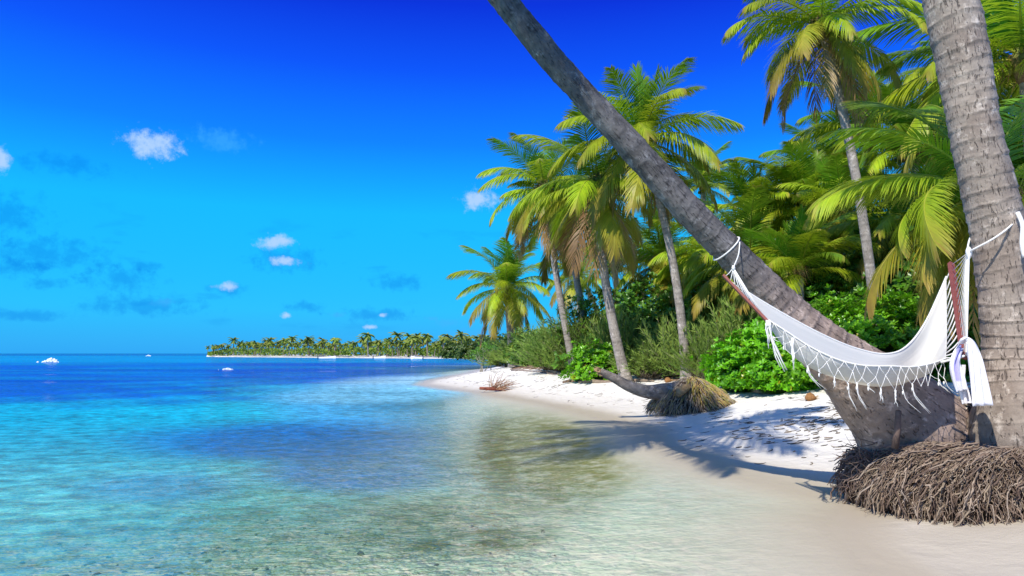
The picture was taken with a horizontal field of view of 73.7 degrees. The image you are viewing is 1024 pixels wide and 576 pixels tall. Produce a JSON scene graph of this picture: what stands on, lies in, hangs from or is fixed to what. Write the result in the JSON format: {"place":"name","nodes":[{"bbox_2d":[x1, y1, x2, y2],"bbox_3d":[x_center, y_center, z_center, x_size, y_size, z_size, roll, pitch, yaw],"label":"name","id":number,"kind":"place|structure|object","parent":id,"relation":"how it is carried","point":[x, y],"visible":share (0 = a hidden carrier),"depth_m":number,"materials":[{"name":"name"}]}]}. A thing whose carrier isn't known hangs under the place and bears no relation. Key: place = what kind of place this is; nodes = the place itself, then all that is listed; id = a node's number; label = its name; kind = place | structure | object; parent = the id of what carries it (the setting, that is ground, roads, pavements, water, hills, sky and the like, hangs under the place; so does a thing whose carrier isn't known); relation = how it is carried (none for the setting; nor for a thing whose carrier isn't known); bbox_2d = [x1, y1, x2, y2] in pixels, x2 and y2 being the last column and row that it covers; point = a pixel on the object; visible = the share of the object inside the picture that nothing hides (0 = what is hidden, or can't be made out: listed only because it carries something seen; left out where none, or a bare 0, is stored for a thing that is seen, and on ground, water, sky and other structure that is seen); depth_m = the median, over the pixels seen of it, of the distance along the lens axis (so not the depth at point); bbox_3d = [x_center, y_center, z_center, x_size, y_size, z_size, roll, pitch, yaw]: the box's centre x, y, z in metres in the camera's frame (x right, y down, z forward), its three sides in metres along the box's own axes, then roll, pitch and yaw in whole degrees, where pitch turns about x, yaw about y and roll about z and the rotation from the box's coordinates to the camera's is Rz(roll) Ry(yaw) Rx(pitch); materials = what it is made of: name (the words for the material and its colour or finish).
{"place":"outdoors","nodes":[
{"label":"outdoors","id":0,"kind":"place"},
{"bbox_2d":[0,353,625,575],"bbox_3d":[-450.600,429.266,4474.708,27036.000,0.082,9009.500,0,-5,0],"label":"water","id":1,"kind":"structure","parent":0,"point":[93,406],"depth_m":14.85,"materials":[{"name":"blue liquid"}]},
{"bbox_2d":[37,357,57,361],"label":"motorboat","id":2,"kind":"object","parent":1,"relation":"on","point":[51,359],"visible":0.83,"depth_m":114.50,"materials":[{"name":"plastic"}]},
{"bbox_2d":[317,355,335,358],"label":"motorboat","id":3,"kind":"object","parent":1,"relation":"on","point":[331,357],"visible":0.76,"depth_m":170.74,"materials":[{"name":"paint"}]},
{"bbox_2d":[373,355,385,358],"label":"motorboat","id":4,"kind":"object","parent":1,"relation":"on","point":[382,357],"visible":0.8,"depth_m":174.85,"materials":[{"name":"paint"}]},
{"bbox_2d":[411,355,423,358],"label":"motorboat","id":5,"kind":"object","parent":1,"relation":"on","point":[413,357],"visible":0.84,"depth_m":168.87,"materials":[{"name":"paint"}]},
{"bbox_2d":[206,355,454,358],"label":"beach","id":6,"kind":"structure","parent":0,"point":[364,356],"depth_m":241.02,"materials":[{"name":"white sand"}]},
{"bbox_2d":[228,337,239,354],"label":"palm","id":7,"kind":"object","parent":6,"relation":"on","point":[234,340],"visible":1,"depth_m":285.07,"materials":[{"name":"green plant"}]},
{"bbox_2d":[251,340,258,355],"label":"palm","id":8,"kind":"object","parent":6,"relation":"on","point":[255,343],"visible":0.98,"depth_m":266.27,"materials":[{"name":"green plant"}]},
{"bbox_2d":[265,337,274,355],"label":"palm","id":9,"kind":"object","parent":6,"relation":"on","point":[269,339],"visible":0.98,"depth_m":275.69,"materials":[{"name":"green plant"}]},
{"bbox_2d":[279,338,288,355],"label":"palm","id":10,"kind":"object","parent":6,"relation":"on","point":[283,340],"visible":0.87,"depth_m":262.71,"materials":[{"name":"green plant"}]},
{"bbox_2d":[285,342,293,355],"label":"palm","id":11,"kind":"object","parent":6,"relation":"on","point":[289,344],"visible":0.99,"depth_m":250.14,"materials":[{"name":"green plant"}]},
{"bbox_2d":[286,335,298,355],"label":"palm","id":12,"kind":"object","parent":6,"relation":"on","point":[291,339],"visible":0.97,"depth_m":252.18,"materials":[{"name":"green plant"}]},
{"bbox_2d":[303,336,314,355],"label":"palm","id":13,"kind":"object","parent":6,"relation":"on","point":[306,340],"visible":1,"depth_m":238.13,"materials":[{"name":"green plant"}]},
{"bbox_2d":[317,337,327,355],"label":"palm","id":14,"kind":"object","parent":6,"relation":"on","point":[322,340],"visible":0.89,"depth_m":238.88,"materials":[{"name":"green plant"}]},
{"bbox_2d":[207,345,444,356],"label":"woodland","id":15,"kind":"object","parent":6,"relation":"on","point":[345,351],"visible":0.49,"depth_m":236.27,"materials":[{"name":"green plant"}]},
{"bbox_2d":[329,337,341,353],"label":"palm","id":16,"kind":"object","parent":6,"relation":"on","point":[334,340],"visible":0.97,"depth_m":230.79,"materials":[{"name":"green plant"}]},
{"bbox_2d":[356,336,364,353],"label":"palm","id":17,"kind":"object","parent":6,"relation":"on","point":[361,339],"visible":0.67,"depth_m":243.50,"materials":[{"name":"green plant"}]},
{"bbox_2d":[359,332,374,356],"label":"palm","id":18,"kind":"object","parent":6,"relation":"on","point":[367,338],"visible":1,"depth_m":184.20,"materials":[{"name":"green plant"}]},
{"bbox_2d":[364,341,373,348],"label":"palm","id":19,"kind":"object","parent":6,"relation":"on","point":[369,344],"visible":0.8,"depth_m":223.03,"materials":[{"name":"green plant"}]},
{"bbox_2d":[374,339,382,355],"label":"palm","id":20,"kind":"object","parent":6,"relation":"on","point":[378,342],"visible":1,"depth_m":216.70,"materials":[{"name":"green plant"}]},
{"bbox_2d":[383,338,392,355],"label":"palm","id":21,"kind":"object","parent":6,"relation":"on","point":[387,340],"visible":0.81,"depth_m":220.25,"materials":[{"name":"green plant"}]},
{"bbox_2d":[388,341,395,355],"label":"palm","id":22,"kind":"object","parent":6,"relation":"on","point":[392,344],"visible":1,"depth_m":209.45,"materials":[{"name":"green plant"}]},
{"bbox_2d":[389,331,404,355],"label":"palm","id":23,"kind":"object","parent":6,"relation":"on","point":[396,338],"visible":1,"depth_m":210.13,"materials":[{"name":"green plant"}]},
{"bbox_2d":[396,340,403,355],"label":"palm","id":24,"kind":"object","parent":6,"relation":"on","point":[399,343],"visible":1,"depth_m":210.19,"materials":[{"name":"green plant"}]},
{"bbox_2d":[403,340,410,355],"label":"palm","id":25,"kind":"object","parent":6,"relation":"on","point":[406,344],"visible":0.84,"depth_m":208.33,"materials":[{"name":"green plant"}]},
{"bbox_2d":[403,333,412,354],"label":"palm","id":26,"kind":"object","parent":6,"relation":"on","point":[408,336],"visible":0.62,"depth_m":247.34,"materials":[{"name":"green plant"}]},
{"bbox_2d":[408,338,418,355],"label":"palm","id":27,"kind":"object","parent":6,"relation":"on","point":[411,341],"visible":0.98,"depth_m":205.33,"materials":[{"name":"green plant"}]},
{"bbox_2d":[410,335,421,355],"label":"palm","id":28,"kind":"object","parent":6,"relation":"on","point":[416,340],"visible":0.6,"depth_m":208.30,"materials":[{"name":"green plant"}]},
{"bbox_2d":[419,333,433,355],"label":"palm","id":29,"kind":"object","parent":6,"relation":"on","point":[427,337],"visible":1,"depth_m":205.29,"materials":[{"name":"green plant"}]},
{"bbox_2d":[438,336,449,347],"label":"palm","id":30,"kind":"object","parent":6,"relation":"on","point":[444,340],"visible":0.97,"depth_m":196.30,"materials":[{"name":"green plant"}]},
{"bbox_2d":[440,334,453,339],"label":"palm","id":31,"kind":"object","parent":6,"relation":"on","point":[447,335],"visible":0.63,"depth_m":217.85,"materials":[{"name":"green plant"}]},
{"bbox_2d":[454,330,469,341],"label":"palm","id":32,"kind":"object","parent":6,"relation":"on","point":[461,335],"visible":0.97,"depth_m":191.89,"materials":[{"name":"green plant"}]},
{"bbox_2d":[462,335,473,342],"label":"palm","id":33,"kind":"object","parent":6,"relation":"on","point":[468,338],"visible":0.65,"depth_m":197.25,"materials":[{"name":"green plant"}]},
{"bbox_2d":[438,339,466,359],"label":"broadleaf tree","id":34,"kind":"object","parent":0,"point":[450,350],"visible":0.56,"depth_m":148.46,"materials":[{"name":"green plant"}]},
{"bbox_2d":[0,0,1016,352],"label":"sky","id":35,"kind":"structure","parent":0,"point":[177,176],"materials":[{"name":"blue"}]},
{"bbox_2d":[0,365,1023,575],"bbox_3d":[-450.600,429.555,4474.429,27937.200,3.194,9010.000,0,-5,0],"label":"sand","id":36,"kind":"structure","parent":0,"point":[711,506],"depth_m":8.02,"materials":[{"name":"beige sand"}]},
{"bbox_2d":[454,337,487,360],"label":"broadleaf tree","id":37,"kind":"object","parent":36,"relation":"on","point":[464,351],"visible":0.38,"depth_m":133.30,"materials":[{"name":"green plant"}]},
{"bbox_2d":[466,341,501,371],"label":"sapling","id":38,"kind":"object","parent":36,"relation":"on","point":[483,346],"visible":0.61,"depth_m":43.58,"materials":[{"name":"green plant"}]},
{"bbox_2d":[471,340,498,358],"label":"broadleaf tree","id":39,"kind":"object","parent":36,"relation":"on","point":[475,347],"visible":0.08,"depth_m":127.64,"materials":[{"name":"green plant"}]},
{"bbox_2d":[472,347,507,366],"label":"feathery shrub","id":40,"kind":"object","parent":36,"relation":"on","point":[496,363],"visible":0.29,"depth_m":41.44,"materials":[{"name":"green plant"}]},
{"bbox_2d":[474,332,506,359],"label":"broadleaf tree","id":41,"kind":"object","parent":36,"relation":"on","point":[500,337],"visible":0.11,"depth_m":118.47,"materials":[{"name":"green plant"}]},
{"bbox_2d":[479,373,516,391],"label":"dead palm branch","id":42,"kind":"object","parent":36,"relation":"on","point":[495,387],"visible":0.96,"depth_m":25.92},
{"bbox_2d":[445,237,561,366],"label":"palm tree","id":43,"kind":"object","parent":36,"relation":"on","point":[507,284],"visible":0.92,"depth_m":39.32,"materials":[{"name":"green plant"}]},
{"bbox_2d":[488,334,518,363],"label":"feathery shrub","id":44,"kind":"object","parent":36,"relation":"on","point":[500,353],"visible":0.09,"depth_m":37.45,"materials":[{"name":"green plant"}]},
{"bbox_2d":[511,368,556,373],"bbox_3d":[0.944,3.737,30.811,0.149,0.169,4.384,3,-6,-25],"label":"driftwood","id":45,"kind":"object","parent":36,"relation":"on","point":[518,369],"visible":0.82,"depth_m":31.38,"materials":[{"name":"grey wood"}]},
{"bbox_2d":[476,132,594,372],"bbox_3d":[1.271,-1.442,28.166,5.584,10.479,5.534,0,-5,0],"label":"palm tree","id":46,"kind":"object","parent":36,"relation":"on","point":[539,168],"visible":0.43,"depth_m":28.01,"materials":[{"name":"green plant"}]},
{"bbox_2d":[501,319,573,365],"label":"leafy bush","id":47,"kind":"object","parent":36,"relation":"on","point":[513,358],"visible":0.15,"depth_m":35.45,"materials":[{"name":"green plant"}]},
{"bbox_2d":[498,333,579,370],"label":"feathery shrub","id":48,"kind":"object","parent":36,"relation":"on","point":[543,364],"visible":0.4,"depth_m":29.18,"materials":[{"name":"green plant"}]},
{"bbox_2d":[502,318,576,360],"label":"feathery shrub","id":49,"kind":"object","parent":36,"relation":"on","point":[539,333],"visible":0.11,"depth_m":34.41,"materials":[{"name":"green plant"}]},
{"bbox_2d":[540,371,572,374],"bbox_3d":[1.947,3.560,28.314,0.126,0.146,3.260,2,-6,-24],"label":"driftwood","id":50,"kind":"object","parent":36,"relation":"on","point":[551,373],"visible":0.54,"depth_m":29.03,"materials":[{"name":"grey wood"}]},
{"bbox_2d":[499,156,627,322],"bbox_3d":[2.324,-1.174,29.868,6.052,9.867,5.208,4,-7,-36],"label":"palm tree","id":51,"kind":"object","parent":36,"relation":"on","point":[543,267],"visible":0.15,"depth_m":30.33,"materials":[{"name":"green plant"}]},
{"bbox_2d":[562,379,575,382],"bbox_3d":[2.504,3.306,24.018,0.166,0.199,2.036,4,-7,-38],"label":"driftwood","id":52,"kind":"object","parent":36,"relation":"on","point":[566,381],"visible":0.38,"depth_m":24.58,"materials":[{"name":"wood"}]},
{"bbox_2d":[518,293,630,364],"bbox_3d":[3.092,1.704,29.152,5.702,3.528,4.936,0,-5,0],"label":"feathery shrub","id":53,"kind":"object","parent":36,"relation":"on","point":[572,336],"visible":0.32,"depth_m":28.10,"materials":[{"name":"green plant"}]},
{"bbox_2d":[537,253,619,321],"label":"palm tree","id":54,"kind":"object","parent":36,"relation":"on","point":[570,291],"visible":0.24,"depth_m":45.77,"materials":[{"name":"green plant"}]},
{"bbox_2d":[558,338,617,381],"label":"leafy bush","id":55,"kind":"object","parent":36,"relation":"on","point":[587,360],"visible":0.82,"depth_m":23.80,"materials":[{"name":"green plant"}]},
{"bbox_2d":[508,102,682,381],"bbox_3d":[2.606,-1.225,22.186,5.521,9.197,5.148,0,-5,0],"label":"palm tree","id":56,"kind":"object","parent":36,"relation":"on","point":[579,195],"visible":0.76,"depth_m":21.88,"materials":[{"name":"green plant"}]},
{"bbox_2d":[574,217,652,303],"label":"palm tree","id":57,"kind":"object","parent":36,"relation":"on","point":[584,283],"visible":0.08,"depth_m":36.48,"materials":[{"name":"green plant"}]},
{"bbox_2d":[545,271,685,368],"bbox_3d":[5.538,1.394,29.164,8.383,4.109,4.871,0,-5,0],"label":"leafy bush","id":58,"kind":"object","parent":36,"relation":"on","point":[628,299],"visible":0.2,"depth_m":28.55,"materials":[{"name":"green plant"}]},
{"bbox_2d":[578,379,653,383],"bbox_3d":[3.405,3.115,22.631,0.213,0.265,3.176,5,-7,-41],"label":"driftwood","id":59,"kind":"object","parent":36,"relation":"on","point":[608,381],"visible":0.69,"depth_m":22.95,"materials":[{"name":"wood"}]},
{"bbox_2d":[579,303,670,364],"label":"feathery shrub","id":60,"kind":"object","parent":36,"relation":"on","point":[628,332],"visible":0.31,"depth_m":25.59,"materials":[{"name":"green plant"}]},
{"bbox_2d":[606,338,679,377],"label":"feathery shrub","id":61,"kind":"object","parent":36,"relation":"on","point":[647,370],"visible":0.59,"depth_m":21.96,"materials":[{"name":"green plant"}]},
{"bbox_2d":[547,57,743,378],"bbox_3d":[4.091,-2.015,21.120,5.962,10.189,5.779,0,-5,0],"label":"palm tree","id":62,"kind":"object","parent":36,"relation":"on","point":[642,122],"visible":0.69,"depth_m":20.71,"materials":[{"name":"green plant"}]},
{"bbox_2d":[445,365,855,464],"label":"beach litter","id":63,"kind":"object","parent":36,"relation":"on","point":[675,379],"visible":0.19,"depth_m":11.38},
{"bbox_2d":[627,332,676,367],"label":"feathery shrub","id":64,"kind":"object","parent":36,"relation":"on","point":[635,340],"visible":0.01,"depth_m":23.49,"materials":[{"name":"green plant"}]},
{"bbox_2d":[598,200,709,310],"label":"palm tree","id":65,"kind":"object","parent":36,"relation":"on","point":[655,246],"visible":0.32,"depth_m":29.73,"materials":[{"name":"green plant"}]},
{"bbox_2d":[594,366,736,416],"bbox_3d":[3.472,2.330,15.328,3.359,1.157,1.646,0,-5,0],"label":"fallen palm stump","id":66,"kind":"object","parent":36,"relation":"on","point":[690,395],"visible":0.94,"depth_m":14.99,"materials":[{"name":"brown plant"}]},
{"bbox_2d":[664,377,672,382],"bbox_3d":[4.788,2.806,20.828,0.261,0.180,0.167,0,-5,0],"label":"coconut husk","id":67,"kind":"object","parent":36,"relation":"on","point":[667,379],"visible":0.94,"depth_m":20.78,"materials":[{"name":"orange plant"}]},
{"bbox_2d":[626,306,718,374],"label":"feathery shrub","id":68,"kind":"object","parent":36,"relation":"on","point":[665,342],"visible":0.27,"depth_m":21.57,"materials":[{"name":"green plant"}]},
{"bbox_2d":[629,275,717,346],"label":"leafy bush","id":69,"kind":"object","parent":36,"relation":"on","point":[663,304],"visible":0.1,"depth_m":26.44,"materials":[{"name":"green plant"}]},
{"bbox_2d":[658,321,739,378],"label":"feathery shrub","id":70,"kind":"object","parent":36,"relation":"on","point":[705,346],"visible":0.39,"depth_m":20.15,"materials":[{"name":"green plant"}]},
{"bbox_2d":[644,207,771,313],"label":"palm tree","id":71,"kind":"object","parent":36,"relation":"on","point":[685,247],"visible":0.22,"depth_m":26.77,"materials":[{"name":"green plant"}]},
{"bbox_2d":[673,141,745,214],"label":"palm tree","id":72,"kind":"object","parent":36,"relation":"on","point":[706,176],"visible":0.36,"depth_m":33.26,"materials":[{"name":"green plant"}]},
{"bbox_2d":[673,288,762,359],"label":"feathery shrub","id":73,"kind":"object","parent":36,"relation":"on","point":[734,321],"visible":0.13,"depth_m":20.64,"materials":[{"name":"green plant"}]},
{"bbox_2d":[488,0,971,513],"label":"palm tree","id":74,"kind":"object","parent":36,"relation":"on","point":[886,421],"visible":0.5,"depth_m":6.53,"materials":[{"name":"grey plant"}]},
{"bbox_2d":[713,211,1023,413],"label":"hammock","id":75,"kind":"object","parent":74,"relation":"hanging from","point":[922,352],"visible":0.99,"depth_m":6.27,"materials":[{"name":"white fabric"}]},
{"bbox_2d":[949,336,992,405],"bbox_3d":[3.949,0.721,5.939,0.253,0.599,0.267,2,-6,-21],"label":"beach scarf","id":76,"kind":"object","parent":75,"relation":"hanging from","point":[980,392],"visible":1,"depth_m":5.90,"materials":[{"name":"cloth"}]},
{"bbox_2d":[689,316,778,391],"bbox_3d":[6.268,1.466,16.895,3.265,2.141,2.871,0,-5,0],"label":"leafy bush","id":77,"kind":"object","parent":36,"relation":"on","point":[724,363],"visible":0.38,"depth_m":16.48,"materials":[{"name":"green plant"}]},
{"bbox_2d":[692,159,807,253],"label":"palm tree","id":78,"kind":"object","parent":36,"relation":"on","point":[740,186],"visible":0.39,"depth_m":25.68,"materials":[{"name":"green plant"}]},
{"bbox_2d":[670,184,842,322],"bbox_3d":[7.924,-0.049,22.084,5.088,5.874,5.012,-2,-6,23],"label":"palm tree","id":79,"kind":"object","parent":36,"relation":"on","point":[691,282],"visible":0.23,"depth_m":21.46,"materials":[{"name":"green plant"}]},
{"bbox_2d":[684,259,844,330],"bbox_3d":[9.449,0.699,23.062,8.540,4.106,5.114,0,-5,0],"label":"leafy bush","id":80,"kind":"object","parent":36,"relation":"on","point":[687,304],"visible":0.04,"depth_m":22.84,"materials":[{"name":"green plant"}]},
{"bbox_2d":[729,341,819,393],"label":"leafy bush","id":81,"kind":"object","parent":36,"relation":"on","point":[758,377],"visible":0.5,"depth_m":15.03,"materials":[{"name":"green plant"}]},
{"bbox_2d":[721,203,885,315],"bbox_3d":[8.492,0.084,20.081,4.346,5.196,4.108,-2,-6,21],"label":"palm tree","id":82,"kind":"object","parent":36,"relation":"on","point":[800,249],"visible":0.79,"depth_m":19.73,"materials":[{"name":"green plant"}]},
{"bbox_2d":[731,136,880,242],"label":"palm tree","id":83,"kind":"object","parent":36,"relation":"on","point":[800,170],"visible":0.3,"depth_m":24.96,"materials":[{"name":"green plant"}]},
{"bbox_2d":[805,392,818,400],"bbox_3d":[5.870,2.132,13.358,0.261,0.180,0.167,0,-5,0],"label":"coconut husk","id":84,"kind":"object","parent":36,"relation":"on","point":[810,396],"visible":0.97,"depth_m":13.31,"materials":[{"name":"orange plant"}]},
{"bbox_2d":[721,0,928,292],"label":"palm tree","id":85,"kind":"object","parent":36,"relation":"on","point":[845,69],"visible":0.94,"depth_m":17.33,"materials":[{"name":"green plant"}]},
{"bbox_2d":[758,107,899,228],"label":"palm tree","id":86,"kind":"object","parent":36,"relation":"on","point":[819,148],"visible":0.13,"depth_m":29.34,"materials":[{"name":"green plant"}]},
{"bbox_2d":[769,151,902,280],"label":"palm tree","id":87,"kind":"object","parent":36,"relation":"on","point":[826,165],"visible":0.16,"depth_m":22.97,"materials":[{"name":"green plant"}]},
{"bbox_2d":[784,211,919,319],"bbox_3d":[11.379,0.132,21.052,7.660,4.836,4.982,0,-5,0],"label":"leafy bush","id":88,"kind":"object","parent":36,"relation":"on","point":[821,288],"visible":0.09,"depth_m":20.20,"materials":[{"name":"green plant"}]},
{"bbox_2d":[794,198,909,256],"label":"palm tree","id":89,"kind":"object","parent":36,"relation":"on","point":[868,212],"visible":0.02,"depth_m":23.44,"materials":[{"name":"green plant"}]},
{"bbox_2d":[789,56,924,215],"bbox_3d":[13.825,-2.935,26.553,5.740,12.075,5.874,0,-5,0],"label":"palm tree","id":90,"kind":"object","parent":36,"relation":"on","point":[825,126],"visible":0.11,"depth_m":26.89,"materials":[{"name":"green plant"}]},
{"bbox_2d":[771,278,952,386],"bbox_3d":[7.802,0.957,14.665,4.313,2.301,3.364,-2,-6,19],"label":"leafy bush","id":91,"kind":"object","parent":36,"relation":"on","point":[880,331],"visible":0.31,"depth_m":14.35,"materials":[{"name":"green plant"}]},
{"bbox_2d":[826,75,956,186],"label":"palm tree","id":92,"kind":"object","parent":36,"relation":"on","point":[896,125],"visible":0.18,"depth_m":23.15,"materials":[{"name":"green plant"}]},
{"bbox_2d":[825,150,960,298],"bbox_3d":[11.741,-0.671,19.956,4.992,6.435,5.673,-2,-6,18],"label":"palm tree","id":93,"kind":"object","parent":36,"relation":"on","point":[885,224],"visible":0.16,"depth_m":19.72,"materials":[{"name":"green plant"}]},
{"bbox_2d":[836,193,977,320],"bbox_3d":[13.099,-0.606,19.082,8.067,5.942,5.395,-2,-6,24],"label":"leafy bush","id":94,"kind":"object","parent":36,"relation":"on","point":[908,283],"visible":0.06,"depth_m":18.52,"materials":[{"name":"green plant"}]},
{"bbox_2d":[802,95,1023,346],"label":"palm tree","id":95,"kind":"object","parent":36,"relation":"on","point":[929,234],"visible":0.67,"depth_m":10.32,"materials":[{"name":"green plant"}]},
{"bbox_2d":[886,289,980,381],"bbox_3d":[9.034,0.819,13.978,2.864,2.269,2.774,-3,-6,30],"label":"leafy bush","id":96,"kind":"object","parent":36,"relation":"on","point":[946,375],"visible":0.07,"depth_m":13.30,"materials":[{"name":"green plant"}]},
{"bbox_2d":[845,0,1023,172],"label":"palm tree","id":97,"kind":"object","parent":36,"relation":"on","point":[1005,28],"visible":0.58,"depth_m":16.02,"materials":[{"name":"green plant"}]},
{"bbox_2d":[849,0,1023,526],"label":"palm tree","id":98,"kind":"object","parent":36,"relation":"on","point":[980,479],"visible":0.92,"depth_m":6.33,"materials":[{"name":"grey plant"}]},
{"bbox_2d":[872,1,1018,130],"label":"palm tree","id":99,"kind":"object","parent":36,"relation":"on","point":[916,71],"visible":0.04,"depth_m":22.25,"materials":[{"name":"green plant"}]},
{"bbox_2d":[904,83,1023,284],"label":"palm tree","id":100,"kind":"object","parent":36,"relation":"on","point":[1018,161],"visible":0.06,"depth_m":17.89,"materials":[{"name":"green plant"}]}
]}

